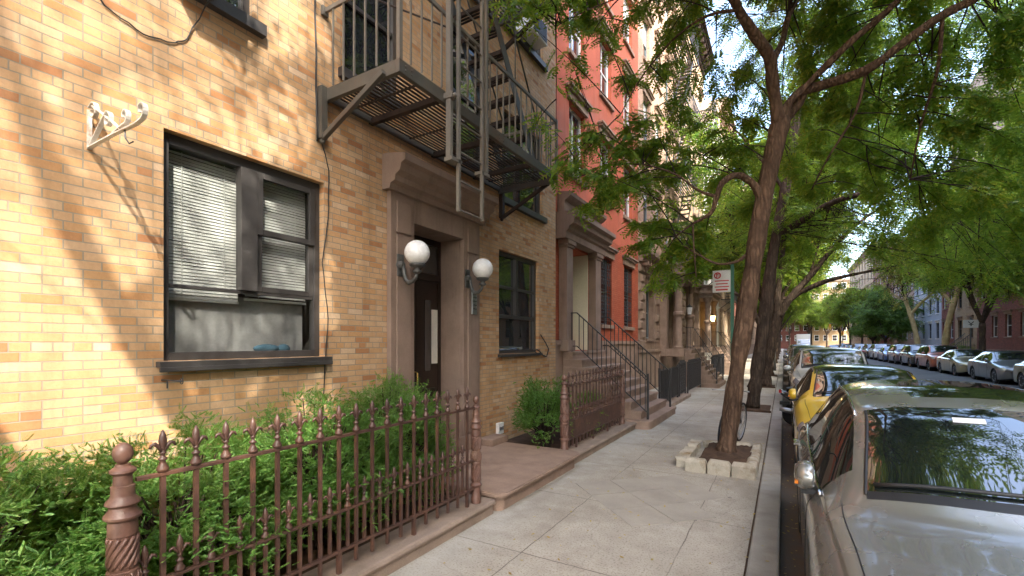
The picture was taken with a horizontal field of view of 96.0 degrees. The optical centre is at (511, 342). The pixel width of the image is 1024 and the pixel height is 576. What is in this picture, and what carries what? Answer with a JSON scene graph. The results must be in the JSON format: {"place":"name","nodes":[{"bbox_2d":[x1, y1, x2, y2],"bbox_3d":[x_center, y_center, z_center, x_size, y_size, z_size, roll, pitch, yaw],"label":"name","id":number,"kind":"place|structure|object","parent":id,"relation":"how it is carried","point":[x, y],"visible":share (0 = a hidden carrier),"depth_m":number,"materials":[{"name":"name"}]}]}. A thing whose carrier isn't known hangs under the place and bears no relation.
{"place":"outdoors","nodes":[
{"label":"outdoors","id":0,"kind":"place"},
{"bbox_2d":[388,349,781,575],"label":"sidewalk","id":1,"kind":"structure","parent":0,"point":[691,548],"depth_m":4.36,"materials":[{"name":"concrete"}]},
{"bbox_2d":[0,0,555,541],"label":"apartment building","id":2,"kind":"structure","parent":1,"relation":"on","point":[182,236],"depth_m":4.00,"materials":[{"name":"yellow brick"}]},
{"bbox_2d":[87,102,147,149],"bbox_3d":[-2.464,-1.394,2.880,0.826,0.378,0.047,0,0,31],"label":"sign bracket","id":3,"kind":"object","parent":2,"relation":"attached to","point":[107,118],"visible":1,"depth_m":2.92,"materials":[{"name":"metal"}]},
{"bbox_2d":[101,0,209,43],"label":"cable","id":4,"kind":"object","parent":2,"relation":"attached to","point":[196,22],"visible":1,"depth_m":3.45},
{"bbox_2d":[196,0,266,38],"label":"window","id":5,"kind":"structure","parent":2,"relation":"in","point":[236,11],"depth_m":3.90,"materials":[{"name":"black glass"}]},
{"bbox_2d":[156,131,332,372],"bbox_3d":[-2.325,-0.695,4.097,0.316,1.830,1.500,0,0,30],"label":"window","id":6,"kind":"structure","parent":2,"relation":"in","point":[203,326],"depth_m":4.03,"materials":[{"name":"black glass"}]},
{"bbox_2d":[253,344,289,350],"bbox_3d":[-2.267,0.060,4.357,0.070,0.090,0.368,0,0,31],"label":"folded cloth","id":7,"kind":"object","parent":2,"relation":"on","point":[265,347],"visible":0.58,"depth_m":4.31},
{"bbox_2d":[314,0,317,140],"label":"cable","id":8,"kind":"object","parent":2,"relation":"attached to","point":[316,70],"visible":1,"depth_m":4.56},
{"bbox_2d":[322,144,329,393],"bbox_3d":[-1.885,-0.625,4.662,0.010,2.752,0.090,0,0,31],"label":"cable","id":9,"kind":"object","parent":2,"relation":"attached to","point":[322,264],"visible":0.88,"depth_m":4.67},
{"bbox_2d":[338,0,406,115],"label":"window","id":10,"kind":"structure","parent":2,"relation":"in","point":[359,4],"depth_m":5.28,"materials":[{"name":"black glass"}]},
{"bbox_2d":[396,240,429,284],"bbox_3d":[-1.146,-0.923,5.340,0.415,0.507,0.290,0,0,31],"label":"wall lamp","id":11,"kind":"object","parent":2,"relation":"attached to","point":[417,254],"visible":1,"depth_m":5.25,"materials":[{"name":"glass"}]},
{"bbox_2d":[414,235,440,447],"bbox_3d":[-1.296,0.040,6.340,0.111,3.020,1.010,0,0,30],"label":"door","id":12,"kind":"structure","parent":2,"relation":"in","point":[427,287],"depth_m":6.53,"materials":[{"name":"brown wood"}]},
{"bbox_2d":[431,310,437,363],"bbox_3d":[-1.116,-0.085,6.640,0.004,0.770,0.130,0,0,31],"label":"paper notice","id":13,"kind":"object","parent":12,"relation":"in","point":[434,336],"visible":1,"depth_m":6.64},
{"bbox_2d":[317,0,557,221],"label":"fire escape","id":14,"kind":"object","parent":2,"relation":"attached to","point":[364,85],"visible":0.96,"depth_m":5.07,"materials":[{"name":"paint"}]},
{"bbox_2d":[445,25,489,170],"bbox_3d":[-0.672,-3.575,6.790,0.190,1.950,1.080,0,0,30],"label":"window","id":15,"kind":"structure","parent":2,"relation":"in","point":[471,51],"depth_m":6.90,"materials":[{"name":"black glass"}]},
{"bbox_2d":[464,258,492,294],"bbox_3d":[-0.466,-0.923,6.495,0.415,0.507,0.290,0,0,31],"label":"wall lamp","id":16,"kind":"object","parent":2,"relation":"attached to","point":[482,269],"visible":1,"depth_m":6.40,"materials":[{"name":"glass"}]},
{"bbox_2d":[498,250,542,356],"bbox_3d":[0.119,-0.645,8.147,0.185,1.770,1.500,0,0,30],"label":"window","id":17,"kind":"structure","parent":2,"relation":"in","point":[517,275],"depth_m":8.15,"materials":[{"name":"black glass"}]},
{"bbox_2d":[500,4,547,71],"bbox_3d":[0.194,-6.100,8.259,0.190,1.700,1.690,0,0,30],"label":"window","id":18,"kind":"structure","parent":2,"relation":"in","point":[535,55],"depth_m":8.36,"materials":[{"name":"black glass"}]},
{"bbox_2d":[503,112,547,223],"bbox_3d":[0.199,-3.100,8.268,0.190,1.600,1.610,0,0,30],"label":"window","id":19,"kind":"structure","parent":2,"relation":"in","point":[531,208],"depth_m":8.41,"materials":[{"name":"black glass"}]},
{"bbox_2d":[516,13,546,50],"bbox_3d":[0.357,-5.565,8.233,0.358,0.370,0.550,0,0,31],"label":"air conditioner","id":20,"kind":"object","parent":2,"relation":"attached to","point":[541,42],"visible":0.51,"depth_m":8.19,"materials":[{"name":"white plastic"}]},
{"bbox_2d":[302,494,495,575],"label":"stone coping","id":21,"kind":"object","parent":1,"relation":"on","point":[397,552],"visible":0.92,"depth_m":3.75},
{"bbox_2d":[102,387,481,575],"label":"iron fence","id":22,"kind":"object","parent":21,"relation":"on","point":[124,512],"visible":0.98,"depth_m":2.92,"materials":[{"name":"metal"}]},
{"bbox_2d":[221,421,618,575],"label":"garden bed","id":23,"kind":"object","parent":1,"relation":"on","point":[525,438],"depth_m":4.03,"materials":[{"name":"soil"}]},
{"bbox_2d":[0,433,171,575],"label":"yew shrub","id":24,"kind":"object","parent":23,"relation":"on","point":[39,480],"visible":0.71,"depth_m":2.22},
{"bbox_2d":[0,403,336,575],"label":"yew shrub","id":25,"kind":"object","parent":23,"relation":"on","point":[210,509],"visible":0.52,"depth_m":2.65,"materials":[{"name":"plant"}]},
{"bbox_2d":[192,382,411,550],"bbox_3d":[-1.551,1.076,3.765,1.475,1.480,1.861,0,0,31],"label":"yew shrub","id":26,"kind":"object","parent":23,"relation":"on","point":[309,430],"visible":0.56,"depth_m":3.59,"materials":[{"name":"plant"}]},
{"bbox_2d":[323,366,460,517],"bbox_3d":[-1.121,1.047,4.553,1.418,1.614,1.622,0,0,31],"label":"yew shrub","id":27,"kind":"object","parent":23,"relation":"on","point":[391,396],"visible":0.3,"depth_m":4.47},
{"bbox_2d":[507,372,577,448],"bbox_3d":[0.512,1.121,7.209,1.117,1.343,1.151,0,0,-8],"label":"garden shrub","id":28,"kind":"object","parent":23,"relation":"on","point":[530,415],"visible":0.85,"depth_m":7.00,"materials":[{"name":"green leaf"},{"name":"dark twig"}]},
{"bbox_2d":[543,389,607,430],"bbox_3d":[1.157,1.268,8.321,1.188,1.029,2.369,0,0,31],"label":"garden shrub","id":29,"kind":"object","parent":23,"relation":"on","point":[584,402],"visible":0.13,"depth_m":8.45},
{"bbox_2d":[423,442,579,510],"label":"entrance slab","id":30,"kind":"structure","parent":1,"relation":"on","point":[512,473],"depth_m":5.69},
{"bbox_2d":[481,433,507,446],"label":"stone block","id":31,"kind":"structure","parent":30,"relation":"on","point":[492,440],"depth_m":6.97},
{"bbox_2d":[556,0,639,391],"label":"row house","id":32,"kind":"structure","parent":1,"relation":"on","point":[596,277],"depth_m":11.89,"materials":[{"name":"brick"}]},
{"bbox_2d":[568,4,587,76],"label":"window","id":33,"kind":"structure","parent":32,"relation":"in","point":[574,46],"depth_m":11.37,"materials":[{"name":"white glass"}]},
{"bbox_2d":[566,81,593,188],"bbox_3d":[1.571,-4.905,11.145,0.326,2.070,1.380,0,0,30],"label":"window","id":34,"kind":"structure","parent":32,"relation":"in","point":[574,121],"depth_m":11.22,"materials":[{"name":"brown glass"}]},
{"bbox_2d":[598,120,617,209],"bbox_3d":[2.637,-4.905,12.954,0.326,2.070,1.380,0,0,30],"label":"window","id":35,"kind":"structure","parent":32,"relation":"in","point":[602,123],"depth_m":12.92,"materials":[{"name":"brown glass"}]},
{"bbox_2d":[598,17,617,112],"bbox_3d":[2.637,-7.705,12.954,0.326,2.010,1.380,0,0,30],"label":"window","id":36,"kind":"structure","parent":32,"relation":"in","point":[603,72],"depth_m":13.14,"materials":[{"name":"white glass"}]},
{"bbox_2d":[601,246,618,328],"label":"window","id":37,"kind":"structure","parent":32,"relation":"in","point":[611,252],"depth_m":13.10,"materials":[{"name":"black glass"}]},
{"bbox_2d":[622,58,636,135],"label":"window","id":38,"kind":"structure","parent":32,"relation":"in","point":[625,60],"depth_m":14.76,"materials":[{"name":"brown glass"}]},
{"bbox_2d":[623,155,636,222],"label":"window","id":39,"kind":"structure","parent":32,"relation":"in","point":[626,214],"depth_m":15.06,"materials":[{"name":"white glass"}]},
{"bbox_2d":[623,0,636,57],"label":"window","id":40,"kind":"structure","parent":32,"relation":"in","point":[626,41],"depth_m":14.98,"materials":[{"name":"white glass"}]},
{"bbox_2d":[622,254,638,329],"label":"window","id":41,"kind":"structure","parent":32,"relation":"in","point":[630,261],"depth_m":14.89,"materials":[{"name":"brown glass"}]},
{"bbox_2d":[569,421,636,463],"bbox_3d":[1.618,1.704,8.082,0.304,0.191,3.270,0,0,31],"label":"stone coping","id":42,"kind":"object","parent":1,"relation":"on","point":[585,448],"visible":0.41,"depth_m":7.74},
{"bbox_2d":[559,365,624,449],"bbox_3d":[1.467,1.022,7.908,0.146,1.177,2.923,0,0,31],"label":"iron fence","id":43,"kind":"object","parent":42,"relation":"on","point":[612,406],"visible":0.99,"depth_m":7.59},
{"bbox_2d":[563,312,675,429],"bbox_3d":[2.571,0.565,10.846,2.020,2.471,2.720,0,0,31],"label":"stoop","id":44,"kind":"object","parent":1,"relation":"on","point":[646,408],"visible":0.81,"depth_m":10.24,"materials":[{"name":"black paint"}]},
{"bbox_2d":[443,416,797,575],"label":"fallen leaves","id":45,"kind":"object","parent":1,"relation":"on","point":[664,506],"visible":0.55,"depth_m":4.64,"materials":[{"name":"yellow plant"}]},
{"bbox_2d":[576,475,723,526],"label":"flagstones","id":46,"kind":"object","parent":1,"relation":"on","point":[651,494],"visible":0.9,"depth_m":5.17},
{"bbox_2d":[638,0,700,389],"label":"brownstone house","id":47,"kind":"structure","parent":1,"relation":"on","point":[659,330],"depth_m":17.97,"materials":[{"name":"beige stone"}]},
{"bbox_2d":[642,81,654,139],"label":"window","id":48,"kind":"structure","parent":47,"relation":"in","point":[648,93],"depth_m":16.95,"materials":[{"name":"glass"}]},
{"bbox_2d":[642,0,654,73],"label":"window","id":49,"kind":"structure","parent":47,"relation":"in","point":[644,27],"depth_m":17.07,"materials":[{"name":"white glass"}]},
{"bbox_2d":[645,275,655,340],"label":"window","id":50,"kind":"structure","parent":47,"relation":"in","point":[648,277],"depth_m":17.69,"materials":[{"name":"brown glass"}]},
{"bbox_2d":[664,2,698,260],"bbox_3d":[7.522,-8.522,20.348,0.892,10.576,3.300,0,0,31],"label":"fire escape","id":51,"kind":"object","parent":47,"relation":"attached to","point":[691,66],"visible":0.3,"depth_m":20.56,"materials":[{"name":"black paint"}]},
{"bbox_2d":[666,393,690,405],"bbox_3d":[4.672,1.725,13.380,0.370,0.150,3.800,0,0,31],"label":"stone coping","id":52,"kind":"object","parent":1,"relation":"on","point":[676,400],"visible":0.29,"depth_m":13.59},
{"bbox_2d":[658,364,678,400],"bbox_3d":[4.394,1.175,12.877,0.050,1.030,2.400,0,0,31],"label":"areaway railing","id":53,"kind":"object","parent":52,"relation":"on","point":[675,381],"visible":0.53,"depth_m":12.76,"materials":[{"name":"metal"}]},
{"bbox_2d":[687,358,700,392],"bbox_3d":[6.538,1.150,16.517,0.050,1.140,2.750,0,0,31],"label":"areaway railing","id":54,"kind":"object","parent":1,"relation":"on","point":[693,373],"visible":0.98,"depth_m":16.29,"materials":[{"name":"metal"}]},
{"bbox_2d":[678,0,721,361],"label":"brownstone house","id":55,"kind":"structure","parent":1,"relation":"on","point":[704,296],"depth_m":25.44,"materials":[{"name":"beige stone"}]},
{"bbox_2d":[695,93,717,284],"bbox_3d":[11.379,-8.522,26.896,0.892,10.576,2.900,0,0,31],"label":"fire escape","id":56,"kind":"object","parent":55,"relation":"attached to","point":[701,111],"visible":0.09,"depth_m":26.36,"materials":[{"name":"black paint"}]},
{"bbox_2d":[684,327,725,387],"bbox_3d":[7.984,0.600,18.973,1.300,2.401,2.500,0,0,31],"label":"stoop","id":57,"kind":"object","parent":1,"relation":"on","point":[711,377],"visible":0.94,"depth_m":18.16,"materials":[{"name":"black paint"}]},
{"bbox_2d":[703,120,724,363],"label":"row house","id":58,"kind":"structure","parent":1,"relation":"on","point":[717,306],"depth_m":33.69,"materials":[{"name":"grey stone"}]},
{"bbox_2d":[675,439,761,480],"bbox_3d":[3.115,1.682,6.901,1.049,0.250,1.867,0,0,31],"label":"tree pit","id":59,"kind":"object","parent":1,"relation":"on","point":[743,462],"visible":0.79,"depth_m":6.45,"materials":[{"name":"stone"}]},
{"bbox_2d":[703,96,737,355],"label":"apartment building","id":60,"kind":"structure","parent":1,"relation":"on","point":[724,321],"depth_m":38.74,"materials":[{"name":"beige brick"}]},
{"bbox_2d":[713,332,730,374],"bbox_3d":[12.146,0.600,26.038,1.300,2.401,2.500,0,0,31],"label":"stoop","id":61,"kind":"object","parent":1,"relation":"on","point":[727,360],"visible":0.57,"depth_m":25.19,"materials":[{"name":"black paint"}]},
{"bbox_2d":[713,264,733,341],"bbox_3d":[4.243,0.125,9.262,0.392,3.450,0.048,0,0,28],"label":"parking sign","id":62,"kind":"object","parent":1,"relation":"on","point":[723,280],"visible":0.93,"depth_m":9.21,"materials":[{"name":"metal"}]},
{"bbox_2d":[712,389,749,440],"bbox_3d":[3.735,1.263,7.809,0.566,0.990,1.694,0,0,31],"label":"bicycle","id":63,"kind":"object","parent":1,"relation":"on","point":[740,423],"visible":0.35,"depth_m":8.17,"materials":[{"name":"metal"}]},
{"bbox_2d":[742,405,770,412],"bbox_3d":[6.400,1.735,12.362,0.980,0.070,1.600,0,0,31],"label":"tree pit","id":64,"kind":"object","parent":1,"relation":"on","point":[764,408],"visible":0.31,"depth_m":11.96,"materials":[{"name":"soil"}]},
{"bbox_2d":[700,0,1023,408],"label":"locust tree","id":65,"kind":"object","parent":64,"relation":"on","point":[893,240],"visible":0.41,"depth_m":11.85,"materials":[{"name":"green plant"}]},
{"bbox_2d":[489,0,1023,453],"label":"locust tree","id":66,"kind":"object","parent":1,"relation":"on","point":[940,45],"visible":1,"depth_m":7.26,"materials":[{"name":"green plant"}]},
{"bbox_2d":[718,220,855,304],"bbox_3d":[17.598,-4.119,30.943,9.840,11.739,9.026,0,0,25],"label":"locust tree","id":67,"kind":"object","parent":1,"relation":"on","point":[801,278],"depth_m":29.20,"materials":[{"name":"green plant"}]},
{"bbox_2d":[757,291,818,355],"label":"locust tree","id":68,"kind":"object","parent":1,"relation":"on","point":[804,308],"visible":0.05,"depth_m":56.20,"materials":[{"name":"green plant"}]},
{"bbox_2d":[734,241,851,362],"bbox_3d":[22.661,-4.471,38.872,9.567,12.443,10.430,0,0,41],"label":"locust tree","id":69,"kind":"object","parent":1,"relation":"on","point":[824,286],"visible":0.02,"depth_m":37.52,"materials":[{"name":"green plant"}]},
{"bbox_2d":[678,360,685,396],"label":"iron gate","id":70,"kind":"structure","parent":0,"point":[682,376],"depth_m":14.57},
{"bbox_2d":[703,0,1016,278],"label":"sky","id":71,"kind":"structure","parent":0,"point":[727,47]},
{"bbox_2d":[779,349,1020,575],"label":"roadway","id":72,"kind":"structure","parent":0,"point":[788,546],"depth_m":6.02,"materials":[{"name":"asphalt"}]},
{"bbox_2d":[745,349,782,575],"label":"kerb","id":73,"kind":"structure","parent":72,"relation":"on","point":[766,531],"depth_m":4.86,"materials":[{"name":"concrete"}]},
{"bbox_2d":[743,360,780,575],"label":"kerb joint","id":74,"kind":"object","parent":73,"relation":"attached to","point":[757,498],"visible":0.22,"depth_m":4.93,"materials":[{"name":"soil"}]},
{"bbox_2d":[779,386,793,424],"bbox_3d":[6.936,1.229,10.132,1.868,1.302,0.700,0,0,31],"label":"motor scooter","id":75,"kind":"object","parent":72,"relation":"on","point":[786,412],"visible":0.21,"depth_m":10.46,"materials":[{"name":"metal"}]},
{"bbox_2d":[783,345,823,380],"bbox_3d":[14.939,1.035,23.194,2.256,1.800,4.788,0,0,31],"label":"parked suv","id":76,"kind":"object","parent":72,"relation":"on","point":[793,352],"visible":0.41,"depth_m":22.86,"materials":[{"name":"black paint"}]},
{"bbox_2d":[783,347,868,386],"bbox_3d":[8.967,1.035,13.016,2.256,1.800,4.788,0,0,31],"label":"parked suv","id":77,"kind":"object","parent":72,"relation":"on","point":[805,360],"visible":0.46,"depth_m":12.41,"materials":[{"name":"white paint"}]},
{"bbox_2d":[788,364,915,463],"bbox_3d":[5.687,1.151,7.474,2.082,1.567,4.808,0,0,31],"label":"parked car","id":78,"kind":"object","parent":72,"relation":"on","point":[812,390],"visible":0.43,"depth_m":7.11,"materials":[{"name":"yellow paint"}]},
{"bbox_2d":[868,344,890,359],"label":"parked suv","id":79,"kind":"object","parent":72,"relation":"on","point":[874,349],"visible":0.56,"depth_m":49.57,"materials":[{"name":"white paint"}]},
{"bbox_2d":[887,344,909,363],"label":"parked suv","id":80,"kind":"object","parent":72,"relation":"on","point":[893,351],"visible":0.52,"depth_m":40.50,"materials":[{"name":"paint"}]},
{"bbox_2d":[793,379,1023,575],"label":"parked car","id":81,"kind":"object","parent":72,"relation":"on","point":[908,477],"visible":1,"depth_m":2.46,"materials":[{"name":"silver paint"}]},
{"bbox_2d":[899,344,926,366],"bbox_3d":[31.934,1.035,36.046,2.256,1.800,4.788,0,0,31],"label":"parked suv","id":82,"kind":"object","parent":72,"relation":"on","point":[907,353],"visible":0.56,"depth_m":35.81,"materials":[{"name":"silver paint"}]},
{"bbox_2d":[915,344,957,370],"bbox_3d":[29.193,1.035,31.394,2.256,1.800,4.788,0,0,31],"label":"parked suv","id":83,"kind":"object","parent":72,"relation":"on","point":[926,356],"visible":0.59,"depth_m":30.95,"materials":[{"name":"orange paint"}]},
{"bbox_2d":[936,349,983,375],"bbox_3d":[26.557,1.151,26.807,2.082,1.567,4.808,0,0,31],"label":"parked car","id":84,"kind":"object","parent":72,"relation":"on","point":[955,361],"visible":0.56,"depth_m":26.43,"materials":[{"name":"silver paint"}]},
{"bbox_2d":[967,350,1023,383],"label":"parked car","id":85,"kind":"object","parent":72,"relation":"on","point":[996,366],"visible":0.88,"depth_m":21.53,"materials":[{"name":"grey paint"}]},
{"bbox_2d":[1013,361,1023,388],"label":"parked car","id":86,"kind":"object","parent":72,"relation":"on","point":[1018,373],"visible":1,"depth_m":18.87,"materials":[{"name":"white paint"}]},
{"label":"opposite sidewalk","id":87,"kind":"structure","parent":0,"visible":0},
{"bbox_2d":[814,298,849,343],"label":"locust tree","id":88,"kind":"object","parent":87,"relation":"on","point":[833,324],"visible":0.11,"depth_m":106.70,"materials":[{"name":"green plant"}]},
{"bbox_2d":[817,286,869,343],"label":"locust tree","id":89,"kind":"object","parent":87,"relation":"on","point":[838,318],"visible":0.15,"depth_m":91.46,"materials":[{"name":"green plant"}]},
{"bbox_2d":[827,282,887,343],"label":"locust tree","id":90,"kind":"object","parent":87,"relation":"on","point":[841,304],"visible":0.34,"depth_m":77.21,"materials":[{"name":"green plant"}]},
{"bbox_2d":[846,248,872,344],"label":"apartment building","id":91,"kind":"structure","parent":87,"relation":"on","point":[866,280],"depth_m":99.82,"materials":[{"name":"beige brick"}]},
{"bbox_2d":[842,300,904,343],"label":"round tree","id":92,"kind":"object","parent":87,"relation":"on","point":[873,337],"visible":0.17,"depth_m":67.46,"materials":[{"name":"green plant"}]},
{"bbox_2d":[870,243,897,344],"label":"apartment building","id":93,"kind":"structure","parent":87,"relation":"on","point":[888,339],"depth_m":81.30,"materials":[{"name":"brown brick"}]},
{"bbox_2d":[852,286,924,343],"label":"round tree","id":94,"kind":"object","parent":87,"relation":"on","point":[896,322],"visible":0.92,"depth_m":56.53,"materials":[{"name":"green plant"}]},
{"bbox_2d":[867,251,938,343],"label":"plane tree","id":95,"kind":"object","parent":87,"relation":"on","point":[893,280],"visible":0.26,"depth_m":44.85,"materials":[{"name":"green plant"}]},
{"bbox_2d":[892,269,913,344],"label":"row house","id":96,"kind":"structure","parent":87,"relation":"on","point":[910,340],"depth_m":63.69,"materials":[{"name":"grey brick"}]},
{"bbox_2d":[914,235,941,344],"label":"row house","id":97,"kind":"structure","parent":87,"relation":"on","point":[932,326],"depth_m":53.55,"materials":[{"name":"grey stone"}]},
{"bbox_2d":[895,237,993,344],"bbox_3d":[34.688,-4.445,36.990,7.055,12.421,8.490,0,0,-2],"label":"plane tree","id":98,"kind":"object","parent":87,"relation":"on","point":[945,339],"visible":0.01,"depth_m":36.80,"materials":[{"name":"green plant"}]},
{"bbox_2d":[940,282,954,344],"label":"row house","id":99,"kind":"structure","parent":87,"relation":"on","point":[943,319],"depth_m":47.66,"materials":[{"name":"brown brick"}]},
{"bbox_2d":[898,208,1023,350],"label":"locust tree","id":100,"kind":"object","parent":87,"relation":"on","point":[981,325],"visible":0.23,"depth_m":30.32,"materials":[{"name":"green plant"}]},
{"bbox_2d":[955,283,976,348],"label":"row house","id":101,"kind":"structure","parent":87,"relation":"on","point":[964,310],"depth_m":43.43,"materials":[{"name":"grey brick"}]},
{"bbox_2d":[926,153,1023,286],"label":"locust tree","id":102,"kind":"object","parent":87,"relation":"on","point":[1018,258],"visible":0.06,"depth_m":22.86,"materials":[{"name":"green plant"}]},
{"bbox_2d":[977,282,1023,350],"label":"row house","id":103,"kind":"structure","parent":87,"relation":"on","point":[1004,322],"depth_m":35.24,"materials":[{"name":"brown brick"}]},
{"bbox_2d":[1002,309,1012,337],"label":"window","id":104,"kind":"structure","parent":103,"relation":"in","point":[1009,316],"depth_m":34.91,"materials":[{"name":"grey glass"}]},
{"label":"ground","id":105,"kind":"structure","parent":0,"visible":0},
{"bbox_2d":[780,322,809,348],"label":"corner building","id":106,"kind":"structure","parent":105,"relation":"on","point":[785,337],"depth_m":143.68,"materials":[{"name":"brown brick"}]},
{"bbox_2d":[810,279,849,346],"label":"corner building","id":107,"kind":"structure","parent":105,"relation":"on","point":[818,337],"depth_m":138.01,"materials":[{"name":"beige brick"}]},
{"bbox_2d":[951,46,1023,167],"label":"apartment tower","id":108,"kind":"structure","parent":105,"relation":"on","point":[982,84],"depth_m":73.98,"materials":[{"name":"pink brick"}]},
{"bbox_3d":[10.054,1.735,18.566,0.980,0.070,1.600,0,0,30],"label":"tree pit","id":109,"kind":"object","parent":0,"visible":0},
{"bbox_2d":[655,67,973,386],"bbox_3d":[11.078,-4.382,17.963,9.936,12.301,9.176,0,0,-27],"label":"locust tree","id":110,"kind":"object","parent":109,"relation":"on","point":[783,273],"visible":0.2,"depth_m":17.86,"materials":[{"name":"green plant"}]},
{"bbox_3d":[13.658,1.735,24.684,0.980,0.070,1.600,0,0,30],"label":"tree pit","id":111,"kind":"object","parent":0,"visible":0},
{"bbox_2d":[687,171,871,374],"bbox_3d":[13.351,-4.119,24.753,9.026,11.739,9.840,0,0,27],"label":"locust tree","id":112,"kind":"object","parent":111,"relation":"on","point":[725,221],"visible":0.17,"depth_m":23.95,"materials":[{"name":"green plant"}]},
{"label":"cross street","id":113,"kind":"structure","parent":0,"visible":0},
{"bbox_2d":[782,310,812,344],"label":"locust tree","id":114,"kind":"object","parent":113,"relation":"on","point":[802,320],"visible":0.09,"depth_m":132.63,"materials":[{"name":"green plant"}]},
{"bbox_2d":[808,300,834,346],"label":"locust tree","id":115,"kind":"object","parent":113,"relation":"on","point":[818,322],"visible":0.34,"depth_m":129.41,"materials":[{"name":"green plant"}]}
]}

